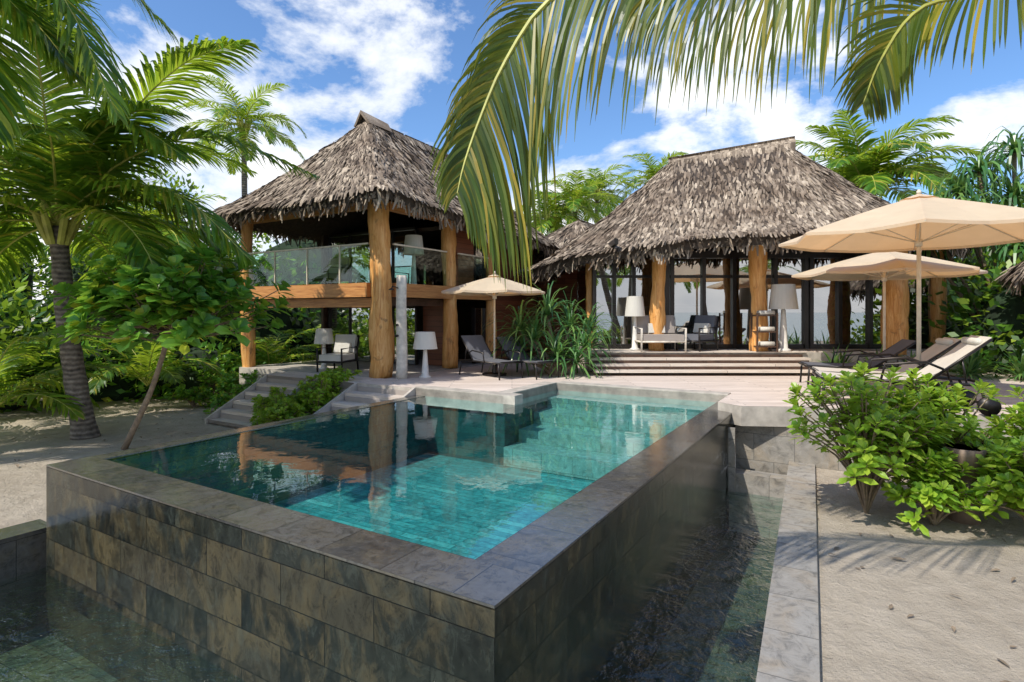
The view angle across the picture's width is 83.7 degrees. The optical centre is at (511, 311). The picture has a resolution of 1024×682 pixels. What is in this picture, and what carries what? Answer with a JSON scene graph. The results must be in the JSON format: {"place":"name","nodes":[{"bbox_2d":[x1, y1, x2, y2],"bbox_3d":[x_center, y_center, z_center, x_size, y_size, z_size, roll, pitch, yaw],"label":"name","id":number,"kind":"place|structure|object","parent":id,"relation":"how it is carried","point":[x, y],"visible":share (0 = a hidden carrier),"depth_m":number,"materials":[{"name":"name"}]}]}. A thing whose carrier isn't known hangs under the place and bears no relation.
{"place":"outdoors","nodes":[
{"label":"outdoors","id":0,"kind":"place"},
{"bbox_2d":[0,317,1023,681],"bbox_3d":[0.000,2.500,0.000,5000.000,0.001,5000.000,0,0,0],"label":"ground","id":1,"kind":"structure","parent":0,"point":[868,633],"depth_m":5.63,"materials":[{"name":"beige sand"}]},
{"bbox_2d":[0,340,110,407],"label":"young palm","id":2,"kind":"object","parent":1,"relation":"on","point":[59,385],"visible":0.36,"depth_m":13.75,"materials":[{"name":"green plant"}]},
{"bbox_2d":[0,330,126,420],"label":"young palm","id":3,"kind":"object","parent":1,"relation":"on","point":[17,354],"visible":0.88,"depth_m":11.18,"materials":[{"name":"green plant"}]},
{"bbox_2d":[0,105,169,254],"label":"coconut palm","id":4,"kind":"object","parent":1,"relation":"on","point":[83,222],"visible":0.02,"depth_m":19.06,"materials":[{"name":"green plant"}]},
{"bbox_2d":[0,0,179,152],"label":"coconut palm","id":5,"kind":"object","parent":1,"relation":"on","point":[22,18],"visible":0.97,"depth_m":8.02,"materials":[{"name":"green plant"}]},
{"bbox_2d":[44,332,224,394],"bbox_3d":[-9.944,1.446,15.616,4.108,1.788,4.376,0,0,0],"label":"young palm","id":6,"kind":"object","parent":1,"relation":"on","point":[139,370],"visible":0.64,"depth_m":15.14,"materials":[{"name":"green plant"}]},
{"bbox_2d":[38,193,240,392],"bbox_3d":[-10.710,-0.660,17.485,5.081,6.337,5.146,0,0,0],"label":"coconut palm","id":7,"kind":"object","parent":1,"relation":"on","point":[187,245],"visible":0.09,"depth_m":16.80,"materials":[{"name":"green plant"}]},
{"bbox_2d":[33,317,266,403],"bbox_3d":[-13.700,1.505,15.041,13.702,3.615,5.878,0,0,-10],"label":"undergrowth foliage","id":8,"kind":"object","parent":1,"relation":"on","point":[119,388],"visible":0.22,"depth_m":16.30,"materials":[{"name":"green plant"}]},
{"bbox_2d":[0,0,320,439],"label":"coconut palm","id":9,"kind":"object","parent":1,"relation":"on","point":[77,181],"visible":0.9,"depth_m":10.59,"materials":[{"name":"green plant"}]},
{"bbox_2d":[0,162,320,412],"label":"jungle foliage","id":10,"kind":"object","parent":1,"relation":"on","point":[20,307],"visible":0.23,"depth_m":20.15,"materials":[{"name":"green plant"}]},
{"bbox_2d":[48,242,294,449],"bbox_3d":[-6.265,0.622,10.262,4.212,3.806,2.873,0,0,0],"label":"broadleaf tree","id":11,"kind":"object","parent":1,"relation":"on","point":[189,308],"visible":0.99,"depth_m":9.56,"materials":[{"name":"green plant"}]},
{"bbox_2d":[166,385,212,407],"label":"garden shrub","id":12,"kind":"object","parent":1,"relation":"on","point":[192,397],"visible":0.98,"depth_m":14.88,"materials":[{"name":"green plant"}]},
{"bbox_2d":[195,357,236,393],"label":"garden shrub","id":13,"kind":"object","parent":1,"relation":"on","point":[212,378],"visible":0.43,"depth_m":15.88,"materials":[{"name":"green plant"}]},
{"bbox_2d":[203,391,236,414],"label":"garden shrub","id":14,"kind":"object","parent":1,"relation":"on","point":[221,398],"visible":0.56,"depth_m":13.86,"materials":[{"name":"green plant"}]},
{"bbox_2d":[219,354,238,393],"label":"garden shrub","id":15,"kind":"object","parent":1,"relation":"on","point":[229,364],"visible":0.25,"depth_m":16.96,"materials":[{"name":"green plant"}]},
{"bbox_2d":[211,369,252,395],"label":"garden shrub","id":16,"kind":"object","parent":1,"relation":"on","point":[228,381],"visible":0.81,"depth_m":15.05,"materials":[{"name":"green plant"}]},
{"bbox_2d":[172,74,306,196],"bbox_3d":[-12.390,-3.941,25.892,5.753,12.907,4.862,0,0,-31],"label":"coconut palm","id":17,"kind":"object","parent":1,"relation":"on","point":[243,129],"visible":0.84,"depth_m":25.66,"materials":[{"name":"green plant"}]},
{"bbox_2d":[229,369,261,394],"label":"garden shrub","id":18,"kind":"object","parent":1,"relation":"on","point":[240,388],"visible":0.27,"depth_m":14.66,"materials":[{"name":"green plant"}]},
{"bbox_2d":[205,374,309,427],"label":"villa stairs","id":19,"kind":"structure","parent":1,"relation":"on","point":[236,411],"depth_m":13.11,"materials":[{"name":"stone"}]},
{"bbox_2d":[201,322,320,384],"bbox_3d":[-7.627,1.324,18.055,4.421,2.066,3.997,0,0,0],"label":"young palm","id":20,"kind":"object","parent":1,"relation":"on","point":[275,356],"visible":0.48,"depth_m":18.18,"materials":[{"name":"green plant"}]},
{"bbox_2d":[250,386,296,412],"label":"garden shrub","id":21,"kind":"object","parent":1,"relation":"on","point":[266,400],"visible":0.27,"depth_m":12.49,"materials":[{"name":"green plant"}]},
{"bbox_2d":[249,387,306,425],"bbox_3d":[-4.911,2.034,11.927,1.195,0.960,1.093,0,0,0],"label":"garden shrub","id":22,"kind":"object","parent":1,"relation":"on","point":[276,400],"visible":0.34,"depth_m":11.84,"materials":[{"name":"green plant"}]},
{"bbox_2d":[254,398,305,422],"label":"garden shrub","id":23,"kind":"object","parent":1,"relation":"on","point":[288,411],"visible":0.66,"depth_m":11.25,"materials":[{"name":"green plant"}]},
{"bbox_2d":[292,374,316,414],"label":"garden shrub","id":24,"kind":"object","parent":1,"relation":"on","point":[298,400],"visible":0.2,"depth_m":12.93,"materials":[{"name":"green plant"}]},
{"bbox_2d":[295,372,338,415],"bbox_3d":[-4.099,1.882,12.172,0.969,1.254,0.934,0,0,0],"label":"garden shrub","id":25,"kind":"object","parent":1,"relation":"on","point":[320,400],"visible":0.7,"depth_m":12.09,"materials":[{"name":"green plant"}]},
{"bbox_2d":[299,373,341,402],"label":"garden shrub","id":26,"kind":"object","parent":1,"relation":"on","point":[335,384],"visible":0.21,"depth_m":12.57,"materials":[{"name":"green plant"}]},
{"bbox_2d":[316,366,362,381],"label":"garden shrub","id":27,"kind":"object","parent":1,"relation":"on","point":[340,375],"visible":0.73,"depth_m":12.79,"materials":[{"name":"green plant"}]},
{"bbox_2d":[314,382,414,413],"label":"deck stairs","id":28,"kind":"structure","parent":1,"relation":"on","point":[353,395],"depth_m":11.89,"materials":[{"name":"stone"}]},
{"bbox_2d":[211,110,560,398],"bbox_3d":[-3.123,-1.530,17.832,7.037,8.260,9.926,0,0,31],"label":"thatched villa","id":29,"kind":"object","parent":1,"relation":"on","point":[367,202],"visible":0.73,"depth_m":15.72,"materials":[{"name":"brown wood"}]},
{"bbox_2d":[314,328,333,369],"bbox_3d":[-5.092,1.000,15.479,0.520,1.100,0.520,0,0,0],"label":"lamp","id":30,"kind":"object","parent":29,"relation":"on","point":[323,336],"visible":0.88,"depth_m":15.32,"materials":[{"name":"fabric"}]},
{"bbox_2d":[308,257,352,283],"bbox_3d":[-5.333,-1.139,16.730,0.950,0.945,0.968,0,0,31],"label":"lounge chair","id":31,"kind":"object","parent":29,"relation":"on","point":[332,273],"visible":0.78,"depth_m":16.75,"materials":[{"name":"fabric"}]},
{"bbox_2d":[316,334,359,371],"bbox_3d":[-4.575,1.081,15.105,0.750,0.945,0.968,0,0,14],"label":"lounge chair","id":32,"kind":"object","parent":29,"relation":"on","point":[345,347],"visible":0.97,"depth_m":15.23,"materials":[{"name":"fabric"}]},
{"bbox_2d":[330,230,482,363],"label":"window panes","id":33,"kind":"structure","parent":29,"relation":"in","point":[339,317],"depth_m":17.71,"materials":[{"name":"clear glass"}]},
{"bbox_2d":[328,227,494,364],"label":"window frames","id":34,"kind":"structure","parent":29,"relation":"in","point":[392,231],"depth_m":17.08,"materials":[{"name":"metal"}]},
{"bbox_2d":[403,235,423,283],"bbox_3d":[-2.606,-1.345,15.152,0.560,1.350,0.560,0,0,0],"label":"floor lamp","id":35,"kind":"object","parent":29,"relation":"on","point":[414,240],"visible":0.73,"depth_m":14.99,"materials":[{"name":"fabric"}]},
{"bbox_2d":[0,425,852,681],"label":"catch basin","id":36,"kind":"object","parent":1,"relation":"in","point":[749,611],"visible":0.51,"depth_m":6.29,"materials":[{"name":"stone"}]},
{"bbox_2d":[46,390,738,681],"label":"swimming pool","id":37,"kind":"structure","parent":36,"relation":"in","point":[414,538],"depth_m":5.43,"materials":[{"name":"stone"}]},
{"bbox_2d":[6,415,1016,681],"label":"fallen leaves","id":38,"kind":"object","parent":1,"relation":"on","point":[828,553],"visible":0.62,"depth_m":5.72,"materials":[{"name":"brown plant"}]},
{"bbox_2d":[514,190,591,233],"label":"coconut palm","id":39,"kind":"object","parent":1,"relation":"on","point":[553,209],"visible":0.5,"depth_m":28.60,"materials":[{"name":"green plant"}]},
{"bbox_2d":[535,169,622,232],"bbox_3d":[3.340,-2.324,29.971,5.258,9.655,5.072,0,0,0],"label":"coconut palm","id":40,"kind":"object","parent":1,"relation":"on","point":[575,190],"visible":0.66,"depth_m":29.34,"materials":[{"name":"green plant"}]},
{"bbox_2d":[552,164,638,223],"bbox_3d":[4.955,-2.934,33.097,4.730,10.876,4.717,0,0,-29],"label":"coconut palm","id":41,"kind":"object","parent":1,"relation":"on","point":[611,206],"visible":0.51,"depth_m":32.55,"materials":[{"name":"green plant"}]},
{"bbox_2d":[613,150,688,200],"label":"coconut palm","id":42,"kind":"object","parent":1,"relation":"on","point":[652,171],"visible":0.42,"depth_m":33.31,"materials":[{"name":"green plant"}]},
{"bbox_2d":[357,355,1023,444],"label":"wooden deck","id":43,"kind":"structure","parent":1,"relation":"on","point":[753,396],"depth_m":11.72,"materials":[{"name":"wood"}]},
{"bbox_2d":[389,275,407,378],"bbox_3d":[-2.640,0.350,13.181,0.276,2.408,0.549,0,0,31],"label":"outdoor shower","id":44,"kind":"object","parent":43,"relation":"on","point":[401,337],"visible":1,"depth_m":13.20,"materials":[{"name":"white stone"}]},
{"bbox_2d":[413,332,436,377],"bbox_3d":[-2.050,1.010,13.500,0.580,1.080,0.580,0,0,0],"label":"floor lamp","id":45,"kind":"object","parent":43,"relation":"on","point":[424,341],"visible":1,"depth_m":13.32,"materials":[{"name":"paint"}]},
{"bbox_2d":[458,335,523,379],"bbox_3d":[-0.529,1.069,13.771,0.808,0.968,1.667,0,0,-40],"label":"sun lounger","id":46,"kind":"object","parent":43,"relation":"on","point":[477,348],"visible":0.97,"depth_m":14.03,"materials":[{"name":"fabric"}]},
{"bbox_2d":[441,271,544,376],"bbox_3d":[-0.430,0.275,14.000,2.412,2.550,2.412,0,0,8],"label":"garden parasol","id":47,"kind":"object","parent":43,"relation":"on","point":[492,286],"visible":0.98,"depth_m":13.53,"materials":[{"name":"canvas"},{"name":"light wood"}]},
{"bbox_2d":[496,336,559,379],"bbox_3d":[0.344,1.088,13.871,0.808,0.932,1.638,0,0,-39],"label":"sun lounger","id":48,"kind":"object","parent":43,"relation":"on","point":[518,352],"visible":0.75,"depth_m":14.09,"materials":[{"name":"metal"}]},
{"bbox_2d":[482,281,625,378],"bbox_3d":[1.042,0.544,14.333,3.731,2.702,2.865,0,0,0],"label":"pandanus shrub","id":49,"kind":"object","parent":43,"relation":"on","point":[533,331],"visible":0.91,"depth_m":14.12,"materials":[{"name":"green plant"}]},
{"bbox_2d":[550,357,573,376],"bbox_3d":[1.200,1.335,13.900,0.600,0.430,0.500,0,0,0],"label":"side table","id":50,"kind":"object","parent":43,"relation":"on","point":[568,358],"visible":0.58,"depth_m":13.68,"materials":[{"name":"metal"}]},
{"bbox_2d":[532,219,593,354],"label":"wing","id":51,"kind":"structure","parent":43,"relation":"on","point":[562,237],"depth_m":20.56,"materials":[{"name":"brown wood"}]},
{"bbox_2d":[512,136,983,372],"bbox_3d":[6.579,-1.955,18.047,13.169,6.991,9.652,0,0,0],"label":"thatched bungalow","id":52,"kind":"object","parent":43,"relation":"on","point":[684,240],"visible":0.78,"depth_m":15.94,"materials":[{"name":"plant"}]},
{"bbox_2d":[625,296,644,350],"bbox_3d":[3.300,0.305,15.350,0.540,1.450,0.540,0,0,0],"label":"floor lamp","id":53,"kind":"object","parent":52,"relation":"on","point":[634,306],"visible":1,"depth_m":15.19,"materials":[{"name":"fabric"}]},
{"bbox_2d":[632,315,686,351],"bbox_3d":[3.878,0.560,15.148,1.200,0.945,0.968,0,0,-3],"label":"sofa","id":54,"kind":"object","parent":52,"relation":"on","point":[645,329],"visible":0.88,"depth_m":15.20,"materials":[{"name":"grey fabric"}]},
{"bbox_2d":[676,315,719,351],"bbox_3d":[4.987,0.560,15.330,0.968,0.945,0.750,0,0,-38],"label":"lounge chair","id":55,"kind":"object","parent":52,"relation":"on","point":[705,328],"visible":0.88,"depth_m":15.29,"materials":[{"name":"fabric"}]},
{"bbox_2d":[577,258,930,343],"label":"window panes","id":56,"kind":"structure","parent":52,"relation":"in","point":[687,291],"depth_m":16.00,"materials":[{"name":"clear glass"}]},
{"bbox_2d":[592,239,932,348],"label":"window frames","id":57,"kind":"structure","parent":52,"relation":"in","point":[808,257],"depth_m":15.90,"materials":[{"name":"metal"}]},
{"bbox_2d":[750,310,777,351],"bbox_3d":[6.555,0.496,14.855,0.550,1.068,0.410,0,0,0],"label":"towel rack","id":58,"kind":"object","parent":52,"relation":"on","point":[770,330],"visible":0.97,"depth_m":14.67,"materials":[{"name":"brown wood"}]},
{"bbox_2d":[768,284,798,351],"bbox_3d":[7.100,0.155,14.950,0.720,1.750,0.720,0,0,0],"label":"floor lamp","id":59,"kind":"object","parent":52,"relation":"on","point":[783,297],"visible":0.98,"depth_m":14.76,"materials":[{"name":"fabric"}]},
{"bbox_2d":[815,343,862,376],"bbox_3d":[8.044,1.240,14.082,1.356,0.980,1.575,0,0,35],"label":"agave plant","id":60,"kind":"object","parent":43,"relation":"on","point":[836,359],"visible":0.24,"depth_m":14.07,"materials":[{"name":"green plant"}]},
{"bbox_2d":[798,339,915,389],"bbox_3d":[7.152,1.059,11.914,2.030,0.985,0.924,0,0,17],"label":"sun lounger","id":61,"kind":"object","parent":43,"relation":"on","point":[899,347],"visible":0.57,"depth_m":11.77,"materials":[{"name":"fabric"}]},
{"bbox_2d":[861,344,888,367],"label":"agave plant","id":62,"kind":"object","parent":43,"relation":"on","point":[873,356],"visible":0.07,"depth_m":14.02,"materials":[{"name":"green plant"}]},
{"bbox_2d":[809,337,960,394],"bbox_3d":[6.744,1.005,10.421,2.264,1.094,0.962,0,0,20],"label":"sun lounger","id":63,"kind":"object","parent":43,"relation":"on","point":[939,347],"visible":0.52,"depth_m":10.22,"materials":[{"name":"fabric"}]},
{"bbox_2d":[792,252,987,364],"bbox_3d":[8.470,0.015,13.000,3.531,3.070,3.531,0,0,0],"label":"garden parasol","id":64,"kind":"object","parent":43,"relation":"on","point":[884,267],"visible":0.82,"depth_m":12.52,"materials":[{"name":"canvas"},{"name":"light wood"}]},
{"bbox_2d":[778,189,1023,398],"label":"garden parasol","id":65,"kind":"object","parent":43,"relation":"on","point":[918,222],"visible":0.94,"depth_m":9.98,"materials":[{"name":"canvas"},{"name":"light wood"}]},
{"bbox_2d":[812,335,1001,415],"bbox_3d":[6.290,0.964,9.323,2.386,1.174,1.001,0,0,21],"label":"sun lounger","id":66,"kind":"object","parent":43,"relation":"on","point":[966,347],"visible":0.65,"depth_m":8.95,"materials":[{"name":"fabric"}]},
{"bbox_2d":[893,349,937,379],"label":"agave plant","id":67,"kind":"object","parent":43,"relation":"on","point":[911,356],"visible":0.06,"depth_m":13.73,"materials":[{"name":"green plant"}]},
{"bbox_2d":[946,349,1010,380],"bbox_3d":[10.730,1.185,13.363,1.753,1.193,1.678,0,0,0],"label":"agave plant","id":68,"kind":"object","parent":43,"relation":"on","point":[971,363],"visible":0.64,"depth_m":13.25,"materials":[{"name":"green plant"}]},
{"bbox_2d":[983,341,1023,380],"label":"agave plant","id":69,"kind":"object","parent":43,"relation":"on","point":[1018,367],"visible":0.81,"depth_m":13.04,"materials":[{"name":"green plant"}]},
{"bbox_2d":[992,260,1023,295],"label":"thatched sunshade","id":70,"kind":"object","parent":43,"relation":"on","point":[1013,276],"visible":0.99,"depth_m":13.18,"materials":[{"name":"brown plant"}]},
{"bbox_2d":[424,167,1023,377],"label":"jungle foliage","id":71,"kind":"object","parent":1,"relation":"on","point":[1000,320],"visible":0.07,"depth_m":14.58,"materials":[{"name":"green plant"}]},
{"bbox_2d":[429,0,1023,293],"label":"coconut palm","id":72,"kind":"object","parent":1,"relation":"on","point":[472,164],"visible":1,"depth_m":3.87,"materials":[{"name":"green plant"}]},
{"bbox_2d":[782,361,963,513],"bbox_3d":[4.407,1.558,7.096,2.073,1.903,1.602,0,0,0],"label":"beach shrub","id":73,"kind":"object","parent":1,"relation":"on","point":[876,448],"visible":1,"depth_m":6.85,"materials":[{"name":"green plant"}]},
{"bbox_2d":[796,108,984,202],"bbox_3d":[14.046,-2.349,22.582,7.492,9.977,7.779,0,0,0],"label":"coconut palm","id":74,"kind":"object","parent":1,"relation":"on","point":[859,166],"visible":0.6,"depth_m":21.39,"materials":[{"name":"green plant"}]},
{"bbox_2d":[880,447,1000,536],"bbox_3d":[4.989,2.045,6.664,1.278,0.934,0.980,0,0,0],"label":"beach shrub","id":75,"kind":"object","parent":1,"relation":"on","point":[933,496],"visible":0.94,"depth_m":6.53,"materials":[{"name":"green plant"}]},
{"bbox_2d":[892,368,1022,486],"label":"beach shrub","id":76,"kind":"object","parent":1,"relation":"on","point":[945,400],"visible":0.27,"depth_m":7.23,"materials":[{"name":"green plant"}]},
{"bbox_2d":[899,126,1023,322],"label":"pandanus tree","id":77,"kind":"object","parent":1,"relation":"on","point":[959,188],"visible":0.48,"depth_m":15.60,"materials":[{"name":"green plant"}]},
{"bbox_2d":[941,443,986,524],"bbox_3d":[5.420,2.060,6.850,0.440,0.880,0.440,0,0,0],"label":"plant pot","id":78,"kind":"object","parent":1,"relation":"on","point":[966,453],"visible":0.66,"depth_m":6.72,"materials":[{"name":"metal"}]},
{"bbox_2d":[971,424,1023,520],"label":"beach shrub","id":79,"kind":"object","parent":1,"relation":"on","point":[1004,480],"visible":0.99,"depth_m":6.25,"materials":[{"name":"green plant"}]},
{"bbox_2d":[984,385,1023,507],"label":"beach shrub","id":80,"kind":"object","parent":1,"relation":"on","point":[1014,430],"visible":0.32,"depth_m":7.35,"materials":[{"name":"green plant"}]},
{"bbox_2d":[988,335,1023,360],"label":"undergrowth foliage","id":81,"kind":"object","parent":1,"relation":"on","point":[1013,338],"visible":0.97,"depth_m":13.20,"materials":[{"name":"green plant"}]},
{"bbox_2d":[0,0,1023,305],"label":"sky","id":82,"kind":"structure","parent":0,"point":[399,63],"materials":[{"name":"blue"}]}
]}

